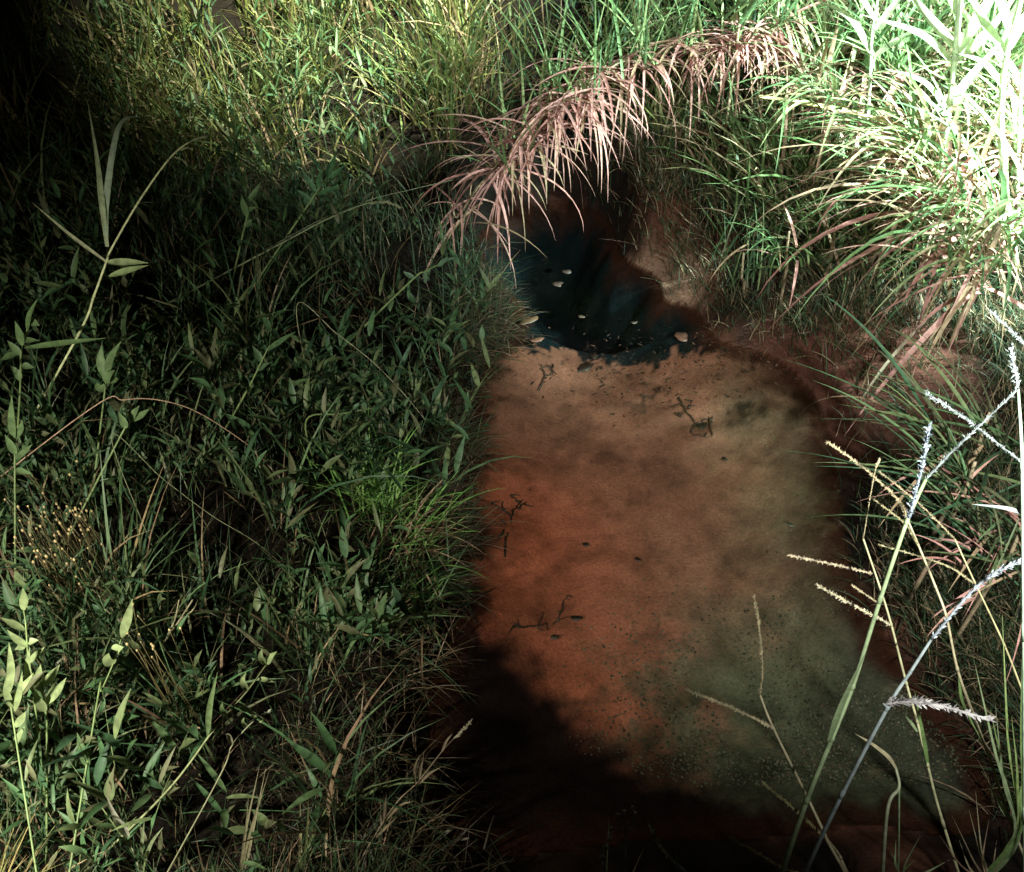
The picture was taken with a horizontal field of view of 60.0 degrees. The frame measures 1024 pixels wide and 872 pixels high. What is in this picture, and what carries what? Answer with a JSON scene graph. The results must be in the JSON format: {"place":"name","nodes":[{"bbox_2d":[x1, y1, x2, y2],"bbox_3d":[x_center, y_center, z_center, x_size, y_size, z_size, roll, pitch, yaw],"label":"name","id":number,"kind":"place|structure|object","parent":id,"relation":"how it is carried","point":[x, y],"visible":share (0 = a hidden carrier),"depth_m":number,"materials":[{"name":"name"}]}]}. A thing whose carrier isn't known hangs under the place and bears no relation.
{"place":"outdoors","nodes":[
{"label":"outdoors","id":0,"kind":"place"},
{"bbox_2d":[0,0,1023,871],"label":"ground","id":1,"kind":"structure","parent":0,"point":[858,848],"depth_m":2.81,"materials":[{"name":"brown soil"}]},
{"bbox_2d":[5,396,31,617],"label":"leafy shoot","id":2,"kind":"object","parent":1,"relation":"on","point":[14,433],"visible":0.93,"depth_m":2.08,"materials":[{"name":"green plant"}]},
{"bbox_2d":[3,644,37,871],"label":"leafy shoot","id":3,"kind":"object","parent":1,"relation":"on","point":[14,703],"visible":0.99,"depth_m":1.58,"materials":[{"name":"green plant"}]},
{"bbox_2d":[0,161,44,209],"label":"dry bush","id":4,"kind":"object","parent":1,"relation":"on","point":[4,203],"visible":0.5,"depth_m":3.42,"materials":[{"name":"plant"}]},
{"bbox_2d":[0,588,48,824],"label":"leafy shoot","id":5,"kind":"object","parent":1,"relation":"on","point":[20,641],"visible":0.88,"depth_m":1.64,"materials":[{"name":"green plant"}]},
{"bbox_2d":[0,802,67,871],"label":"grass tuft","id":6,"kind":"object","parent":1,"relation":"on","point":[3,857],"visible":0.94,"depth_m":1.57,"materials":[{"name":"plant"}]},
{"bbox_2d":[29,664,65,870],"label":"leafy shoot","id":7,"kind":"object","parent":1,"relation":"on","point":[40,684],"visible":0.98,"depth_m":1.65,"materials":[{"name":"green plant"}]},
{"bbox_2d":[1,299,104,505],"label":"leafy shoot","id":8,"kind":"object","parent":1,"relation":"on","point":[21,338],"visible":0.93,"depth_m":2.21,"materials":[{"name":"green plant"}]},
{"bbox_2d":[41,406,148,589],"bbox_3d":[-1.056,0.165,2.192,0.429,0.406,0.054,-32,51,-31],"label":"leafy shoot","id":9,"kind":"object","parent":1,"relation":"on","point":[134,416],"visible":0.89,"depth_m":2.17,"materials":[{"name":"green plant"}]},
{"bbox_2d":[68,599,132,871],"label":"leafy shoot","id":10,"kind":"object","parent":1,"relation":"on","point":[107,661],"visible":1,"depth_m":1.70,"materials":[{"name":"green plant"}]},
{"bbox_2d":[86,340,121,542],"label":"leafy shoot","id":11,"kind":"object","parent":1,"relation":"on","point":[104,366],"visible":0.91,"depth_m":2.25,"materials":[{"name":"green plant"}]},
{"bbox_2d":[4,459,220,754],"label":"yellow flowers","id":12,"kind":"object","parent":1,"relation":"on","point":[84,559],"visible":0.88,"depth_m":2.03,"materials":[{"name":"yellow plant"}]},
{"bbox_2d":[21,101,207,436],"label":"seed grass","id":13,"kind":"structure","parent":1,"relation":"on","point":[104,197],"depth_m":2.18,"materials":[{"name":"green plant"}]},
{"bbox_2d":[0,507,266,871],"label":"undergrowth","id":14,"kind":"object","parent":1,"relation":"on","point":[70,818],"visible":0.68,"depth_m":1.77,"materials":[{"name":"green plant"}]},
{"bbox_2d":[106,796,161,871],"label":"shoot","id":15,"kind":"object","parent":1,"relation":"on","point":[118,821],"visible":0.87,"depth_m":1.63,"materials":[{"name":"green plant"}]},
{"bbox_2d":[0,396,283,483],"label":"slender grass","id":16,"kind":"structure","parent":1,"relation":"on","point":[278,476],"depth_m":2.15,"materials":[{"name":"plant"}]},
{"bbox_2d":[88,599,197,712],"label":"slender grass","id":17,"kind":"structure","parent":1,"relation":"on","point":[157,650],"depth_m":1.97,"materials":[{"name":"green plant"}]},
{"bbox_2d":[84,649,275,871],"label":"leafy sprig","id":18,"kind":"object","parent":1,"relation":"on","point":[243,683],"visible":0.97,"depth_m":1.66,"materials":[{"name":"green plant"}]},
{"bbox_2d":[0,541,403,871],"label":"grass","id":19,"kind":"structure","parent":1,"relation":"on","point":[38,844],"depth_m":1.77,"materials":[{"name":"green plant"}]},
{"bbox_2d":[111,433,296,577],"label":"slender grass","id":20,"kind":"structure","parent":1,"relation":"on","point":[172,486],"depth_m":2.12,"materials":[{"name":"green plant"}]},
{"bbox_2d":[167,709,270,871],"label":"leafy sprig","id":21,"kind":"object","parent":1,"relation":"on","point":[229,736],"visible":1,"depth_m":1.59,"materials":[{"name":"green plant"}]},
{"bbox_2d":[221,169,260,322],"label":"leafy shoot","id":22,"kind":"object","parent":1,"relation":"on","point":[244,204],"visible":0.92,"depth_m":3.06,"materials":[{"name":"green plant"}]},
{"bbox_2d":[209,332,294,454],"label":"leafy shoot","id":23,"kind":"object","parent":1,"relation":"on","point":[244,379],"visible":0.92,"depth_m":2.48,"materials":[{"name":"green plant"}]},
{"bbox_2d":[239,765,268,871],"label":"grass tuft","id":24,"kind":"object","parent":1,"relation":"on","point":[246,849],"visible":0.93,"depth_m":1.65,"materials":[{"name":"green plant"}]},
{"bbox_2d":[0,39,521,843],"bbox_3d":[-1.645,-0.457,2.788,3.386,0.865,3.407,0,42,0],"label":"undergrowth","id":25,"kind":"object","parent":1,"relation":"on","point":[382,611],"visible":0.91,"depth_m":2.59,"materials":[{"name":"green plant"}]},
{"bbox_2d":[0,191,523,871],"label":"growth","id":26,"kind":"object","parent":1,"relation":"on","point":[342,819],"visible":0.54,"depth_m":2.01,"materials":[{"name":"green plant"}]},
{"bbox_2d":[0,81,528,871],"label":"wide grass","id":27,"kind":"structure","parent":1,"relation":"on","point":[140,579],"depth_m":2.16,"materials":[{"name":"green plant"}]},
{"bbox_2d":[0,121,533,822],"bbox_3d":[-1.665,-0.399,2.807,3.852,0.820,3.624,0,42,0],"label":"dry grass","id":28,"kind":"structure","parent":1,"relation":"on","point":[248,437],"depth_m":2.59,"materials":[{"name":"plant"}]},
{"bbox_2d":[163,200,401,305],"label":"slender grass","id":29,"kind":"structure","parent":1,"relation":"on","point":[286,240],"depth_m":3.09,"materials":[{"name":"green plant"}]},
{"bbox_2d":[0,0,576,357],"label":"hollow grass","id":30,"kind":"structure","parent":1,"relation":"on","point":[73,177],"depth_m":3.44,"materials":[{"name":"green plant"}]},
{"bbox_2d":[242,154,343,302],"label":"leafy shoot","id":31,"kind":"object","parent":1,"relation":"on","point":[328,174],"visible":0.95,"depth_m":3.21,"materials":[{"name":"green plant"}]},
{"bbox_2d":[297,795,330,869],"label":"grass tuft","id":32,"kind":"object","parent":1,"relation":"on","point":[300,843],"visible":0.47,"depth_m":1.82,"materials":[{"name":"green plant"}]},
{"bbox_2d":[227,180,450,270],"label":"slender grass","id":33,"kind":"structure","parent":1,"relation":"on","point":[332,214],"depth_m":3.21,"materials":[{"name":"green plant"}]},
{"bbox_2d":[305,395,396,462],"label":"leafy shoot","id":34,"kind":"object","parent":1,"relation":"on","point":[355,407],"visible":0.76,"depth_m":2.62,"materials":[{"name":"green plant"}]},
{"bbox_2d":[0,132,710,871],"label":"grass carpet","id":35,"kind":"object","parent":1,"relation":"on","point":[184,568],"depth_m":2.21,"materials":[{"name":"green plant"}]},
{"bbox_2d":[296,302,424,418],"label":"slender grass","id":36,"kind":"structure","parent":1,"relation":"on","point":[345,340],"depth_m":2.63,"materials":[{"name":"green plant"}]},
{"bbox_2d":[288,257,455,401],"bbox_3d":[-0.470,-0.367,2.917,0.679,0.308,0.049,-27,49,-27],"label":"leafy shoot","id":37,"kind":"object","parent":1,"relation":"on","point":[426,275],"visible":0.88,"depth_m":2.92,"materials":[{"name":"green plant"}]},
{"bbox_2d":[297,408,463,556],"bbox_3d":[-0.370,0.113,2.466,0.468,0.285,0.487,-34,52,-32],"label":"grass clump","id":38,"kind":"object","parent":1,"relation":"on","point":[362,499],"visible":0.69,"depth_m":2.48,"materials":[{"name":"green plant"}]},
{"bbox_2d":[337,509,482,682],"bbox_3d":[-0.300,0.426,2.325,0.464,0.326,0.492,0,42,0],"label":"grass clump","id":39,"kind":"object","parent":1,"relation":"on","point":[423,593],"visible":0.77,"depth_m":2.32,"materials":[{"name":"green plant"}]},
{"bbox_2d":[356,718,472,871],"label":"seed grass","id":40,"kind":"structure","parent":1,"relation":"on","point":[387,817],"depth_m":1.75,"materials":[{"name":"beige plant"}]},
{"bbox_2d":[282,227,552,871],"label":"shore grass","id":41,"kind":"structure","parent":1,"relation":"on","point":[429,486],"depth_m":2.59,"materials":[{"name":"green plant"}]},
{"bbox_2d":[336,470,501,600],"bbox_3d":[-0.244,0.263,2.397,0.473,0.217,0.485,0,42,0],"label":"grass clump","id":42,"kind":"object","parent":1,"relation":"on","point":[411,527],"visible":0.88,"depth_m":2.43,"materials":[{"name":"green plant"}]},
{"bbox_2d":[420,174,540,282],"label":"reed","id":43,"kind":"object","parent":1,"relation":"on","point":[461,220],"visible":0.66,"depth_m":3.52,"materials":[{"name":"plant"}]},
{"bbox_2d":[390,61,585,266],"bbox_3d":[-0.078,-1.116,3.479,0.675,0.787,0.787,-24,47,-24],"label":"reed","id":44,"kind":"object","parent":1,"relation":"on","point":[497,157],"visible":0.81,"depth_m":3.46,"materials":[{"name":"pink plant"}]},
{"bbox_2d":[483,816,508,871],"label":"slender grass","id":45,"kind":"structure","parent":1,"relation":"on","point":[487,838],"depth_m":1.54,"materials":[{"name":"green plant"}]},
{"bbox_2d":[359,164,673,684],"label":"shore roots","id":46,"kind":"object","parent":1,"relation":"on","point":[462,458],"visible":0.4,"depth_m":2.67,"materials":[{"name":"plant"}]},
{"bbox_2d":[418,3,625,226],"bbox_3d":[0.056,-1.200,3.395,0.870,0.810,0.692,0,42,0],"label":"reed","id":47,"kind":"object","parent":1,"relation":"on","point":[512,155],"visible":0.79,"depth_m":3.42,"materials":[{"name":"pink plant"}]},
{"bbox_2d":[470,0,649,185],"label":"reed","id":48,"kind":"object","parent":1,"relation":"on","point":[559,110],"visible":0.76,"depth_m":3.42,"materials":[{"name":"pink plant"}]},
{"bbox_2d":[505,0,682,188],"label":"reed","id":49,"kind":"object","parent":1,"relation":"on","point":[577,92],"visible":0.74,"depth_m":3.44,"materials":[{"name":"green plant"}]},
{"bbox_2d":[599,827,612,871],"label":"dried flower","id":50,"kind":"object","parent":1,"relation":"on","point":[602,858],"visible":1,"depth_m":1.43,"materials":[{"name":"brown plant"}]},
{"bbox_2d":[502,0,722,162],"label":"reed","id":51,"kind":"object","parent":1,"relation":"on","point":[610,59],"visible":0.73,"depth_m":3.47,"materials":[{"name":"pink plant"}]},
{"bbox_2d":[648,822,686,871],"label":"grass stalk","id":52,"kind":"object","parent":1,"relation":"on","point":[681,868],"depth_m":1.39,"materials":[{"name":"green plant"}]},
{"bbox_2d":[575,0,760,135],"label":"reed","id":53,"kind":"object","parent":1,"relation":"on","point":[640,39],"visible":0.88,"depth_m":3.49,"materials":[{"name":"green plant"}]},
{"bbox_2d":[418,194,996,855],"bbox_3d":[0.446,0.045,3.230,1.368,0.470,3.060,0,42,0],"label":"stream bed","id":54,"kind":"object","parent":1,"relation":"in","point":[664,494],"visible":0.9,"depth_m":2.60,"materials":[{"name":"brown soil"}]},
{"bbox_2d":[455,586,496,622],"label":"sunken twig","id":55,"kind":"object","parent":54,"relation":"on","point":[473,617],"visible":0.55,"depth_m":2.49,"materials":[{"name":"brown wood"}]},
{"bbox_2d":[490,488,534,556],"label":"sunken twig","id":56,"kind":"object","parent":54,"relation":"on","point":[511,516],"visible":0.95,"depth_m":2.81,"materials":[{"name":"brown wood"}]},
{"bbox_2d":[507,595,572,634],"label":"sunken twig","id":57,"kind":"object","parent":54,"relation":"on","point":[515,625],"visible":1,"depth_m":2.54,"materials":[{"name":"brown wood"}]},
{"bbox_2d":[537,364,555,390],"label":"sunken twig","id":58,"kind":"object","parent":54,"relation":"on","point":[543,378],"visible":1,"depth_m":3.36,"materials":[{"name":"wood"}]},
{"bbox_2d":[577,362,593,372],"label":"sunken leaf","id":59,"kind":"object","parent":54,"relation":"on","point":[584,366],"visible":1,"depth_m":3.46,"materials":[{"name":"brown plant"}]},
{"bbox_2d":[456,314,858,715],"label":"leaf litter","id":60,"kind":"object","parent":54,"relation":"on","point":[669,387],"visible":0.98,"depth_m":3.33,"materials":[{"name":"brown plant"}]},
{"bbox_2d":[668,397,713,437],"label":"sunken twig","id":61,"kind":"object","parent":54,"relation":"on","point":[691,417],"visible":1,"depth_m":3.25,"materials":[{"name":"brown wood"}]},
{"bbox_2d":[626,0,830,139],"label":"reed","id":62,"kind":"object","parent":1,"relation":"on","point":[694,41],"visible":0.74,"depth_m":3.52,"materials":[{"name":"green plant"}]},
{"bbox_2d":[707,0,766,153],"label":"broad reed","id":63,"kind":"object","parent":1,"relation":"on","point":[743,9],"visible":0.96,"depth_m":3.38,"materials":[{"name":"green plant"}]},
{"bbox_2d":[641,0,863,125],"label":"reed","id":64,"kind":"object","parent":1,"relation":"on","point":[755,49],"visible":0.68,"depth_m":3.48,"materials":[{"name":"pink plant"}]},
{"bbox_2d":[702,188,802,294],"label":"arching grass","id":65,"kind":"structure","parent":1,"relation":"on","point":[749,264],"depth_m":3.24,"materials":[{"name":"green plant"}]},
{"bbox_2d":[693,0,826,107],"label":"reed","id":66,"kind":"object","parent":1,"relation":"on","point":[781,9],"visible":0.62,"depth_m":3.51,"materials":[{"name":"green plant"}]},
{"bbox_2d":[728,835,796,871],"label":"grass stalk","id":67,"kind":"object","parent":1,"relation":"on","point":[751,849],"depth_m":1.43,"materials":[{"name":"green plant"}]},
{"bbox_2d":[685,595,847,871],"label":"grass stalk","id":68,"kind":"object","parent":1,"relation":"on","point":[838,860],"depth_m":1.41,"materials":[{"name":"green plant"}]},
{"bbox_2d":[545,0,1023,849],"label":"bank grass","id":69,"kind":"structure","parent":1,"relation":"on","point":[979,646],"depth_m":2.77,"materials":[{"name":"green plant"}]},
{"bbox_2d":[708,201,860,308],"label":"arching grass","id":70,"kind":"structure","parent":1,"relation":"on","point":[776,256],"depth_m":3.12,"materials":[{"name":"green plant"}]},
{"bbox_2d":[762,781,847,870],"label":"grass stalk","id":71,"kind":"object","parent":1,"relation":"on","point":[805,819],"depth_m":1.42,"materials":[{"name":"green plant"}]},
{"bbox_2d":[725,0,920,140],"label":"arching grass","id":72,"kind":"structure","parent":1,"relation":"on","point":[824,57],"depth_m":3.49,"materials":[{"name":"green plant"}]},
{"bbox_2d":[750,74,930,186],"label":"arching grass","id":73,"kind":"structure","parent":1,"relation":"on","point":[825,102],"depth_m":2.97,"materials":[{"name":"green plant"}]},
{"bbox_2d":[760,95,939,149],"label":"fallen reed","id":74,"kind":"object","parent":1,"relation":"on","point":[831,107],"visible":0.46,"depth_m":3.10,"materials":[{"name":"beige plant"}]},
{"bbox_2d":[701,0,1023,285],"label":"arching grass","id":75,"kind":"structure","parent":1,"relation":"on","point":[920,119],"depth_m":2.97,"materials":[{"name":"green plant"}]},
{"bbox_2d":[817,0,911,170],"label":"cane","id":76,"kind":"object","parent":1,"relation":"on","point":[886,15],"visible":0.73,"depth_m":3.18,"materials":[{"name":"green plant"}]},
{"bbox_2d":[786,458,959,871],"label":"grass stalk","id":77,"kind":"object","parent":1,"relation":"on","point":[920,730],"depth_m":1.38,"materials":[{"name":"green plant"}]},
{"bbox_2d":[856,734,900,871],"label":"bent leaf","id":78,"kind":"object","parent":1,"relation":"on","point":[892,795],"visible":0.99,"depth_m":1.42,"materials":[{"name":"green plant"}]},
{"bbox_2d":[785,0,996,188],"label":"arching grass","id":79,"kind":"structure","parent":1,"relation":"on","point":[887,56],"depth_m":3.37,"materials":[{"name":"green plant"}]},
{"bbox_2d":[860,323,923,400],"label":"fallen reed","id":80,"kind":"object","parent":1,"relation":"on","point":[899,348],"visible":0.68,"depth_m":2.95,"materials":[{"name":"plant"}]},
{"bbox_2d":[779,389,1019,871],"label":"grass stalk","id":81,"kind":"object","parent":1,"relation":"on","point":[844,702],"depth_m":1.24,"materials":[{"name":"green plant"}]},
{"bbox_2d":[790,371,1020,600],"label":"arching grass","id":82,"kind":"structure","parent":1,"relation":"on","point":[968,480],"depth_m":1.97,"materials":[{"name":"green plant"}]},
{"bbox_2d":[788,292,1023,547],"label":"arching grass","id":83,"kind":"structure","parent":1,"relation":"on","point":[978,447],"depth_m":2.08,"materials":[{"name":"green plant"}]},
{"bbox_2d":[802,558,1020,871],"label":"grass stalk","id":84,"kind":"object","parent":1,"relation":"on","point":[917,701],"depth_m":1.24,"materials":[{"name":"white plant"}]},
{"bbox_2d":[891,835,946,871],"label":"grass tuft","id":85,"kind":"object","parent":1,"relation":"on","point":[896,865],"visible":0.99,"depth_m":1.57,"materials":[{"name":"green plant"}]},
{"bbox_2d":[825,440,1022,855],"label":"grass stalk","id":86,"kind":"object","parent":1,"relation":"on","point":[959,678],"depth_m":1.42,"materials":[{"name":"green plant"}]},
{"bbox_2d":[861,0,1013,274],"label":"cane","id":87,"kind":"object","parent":1,"relation":"on","point":[964,44],"visible":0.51,"depth_m":2.81,"materials":[{"name":"green plant"}]},
{"bbox_2d":[878,471,1020,688],"bbox_3d":[0.874,0.527,1.494,0.148,0.879,0.749,-32,51,-31],"label":"grass stalk","id":88,"kind":"object","parent":1,"relation":"on","point":[958,572],"depth_m":1.49,"materials":[{"name":"plant"}]},
{"bbox_2d":[879,462,1020,680],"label":"arching grass","id":89,"kind":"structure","parent":1,"relation":"on","point":[996,562],"depth_m":1.93,"materials":[{"name":"green plant"}]},
{"bbox_2d":[900,0,1023,133],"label":"arching grass","id":90,"kind":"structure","parent":1,"relation":"on","point":[982,51],"depth_m":3.17,"materials":[{"name":"green plant"}]},
{"bbox_2d":[940,799,1007,871],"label":"grass tuft","id":91,"kind":"object","parent":1,"relation":"on","point":[983,863],"visible":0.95,"depth_m":1.58,"materials":[{"name":"green plant"}]},
{"bbox_2d":[961,0,1023,277],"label":"cane","id":92,"kind":"object","parent":1,"relation":"on","point":[1014,29],"visible":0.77,"depth_m":2.71,"materials":[{"name":"green plant"}]},
{"bbox_2d":[973,617,1022,871],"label":"grass tuft","id":93,"kind":"object","parent":1,"relation":"on","point":[1014,841],"visible":0.87,"depth_m":1.49,"materials":[{"name":"green plant"}]},
{"bbox_2d":[973,342,1023,871],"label":"grass stalk","id":94,"kind":"object","parent":1,"relation":"on","point":[1017,380],"depth_m":1.06,"materials":[{"name":"grey plant"}]},
{"bbox_2d":[987,49,1023,242],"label":"cane","id":95,"kind":"object","parent":1,"relation":"on","point":[1015,72],"visible":0.75,"depth_m":2.94,"materials":[{"name":"green plant"}]},
{"bbox_2d":[988,309,1023,343],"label":"grass stalk","id":96,"kind":"object","parent":1,"relation":"on","point":[1007,327],"depth_m":0.94,"materials":[{"name":"white plant"}]},
{"bbox_2d":[0,0,1023,199],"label":"grass","id":97,"kind":"structure","parent":0,"point":[140,89],"depth_m":3.98,"materials":[{"name":"green plant"}]},
{"bbox_2d":[563,577,969,786],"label":"gravel","id":98,"kind":"structure","parent":0,"point":[803,737],"depth_m":2.29,"materials":[{"name":"gravel"}]},
{"bbox_2d":[579,0,1023,300],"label":"tall grass","id":99,"kind":"structure","parent":0,"point":[744,145],"depth_m":3.42,"materials":[{"name":"green plant"}]},
{"bbox_2d":[726,60,935,173],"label":"arching grass","id":100,"kind":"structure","parent":0,"point":[842,103],"depth_m":3.31,"materials":[{"name":"green plant"}]},
{"bbox_2d":[707,17,1023,367],"bbox_3d":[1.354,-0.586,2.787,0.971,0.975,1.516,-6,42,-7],"label":"arching grass","id":101,"kind":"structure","parent":0,"point":[1004,213],"depth_m":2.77,"materials":[{"name":"green plant"}]},
{"bbox_2d":[774,166,1023,435],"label":"arching grass","id":102,"kind":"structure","parent":0,"point":[968,293],"depth_m":2.64,"materials":[{"name":"green plant"}]},
{"bbox_2d":[906,43,1023,260],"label":"arching grass","id":103,"kind":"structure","parent":0,"point":[1012,144],"depth_m":3.09,"materials":[{"name":"green plant"}]},
{"label":"water","id":104,"kind":"structure","parent":0,"visible":0},
{"bbox_2d":[519,316,537,324],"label":"fallen leaf","id":105,"kind":"object","parent":104,"relation":"on","point":[532,318],"visible":0.87,"depth_m":3.49,"materials":[{"name":"beige plant"}]},
{"bbox_2d":[674,332,687,341],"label":"fallen leaf","id":106,"kind":"object","parent":104,"relation":"on","point":[680,336],"visible":1,"depth_m":3.41,"materials":[{"name":"beige plant"}]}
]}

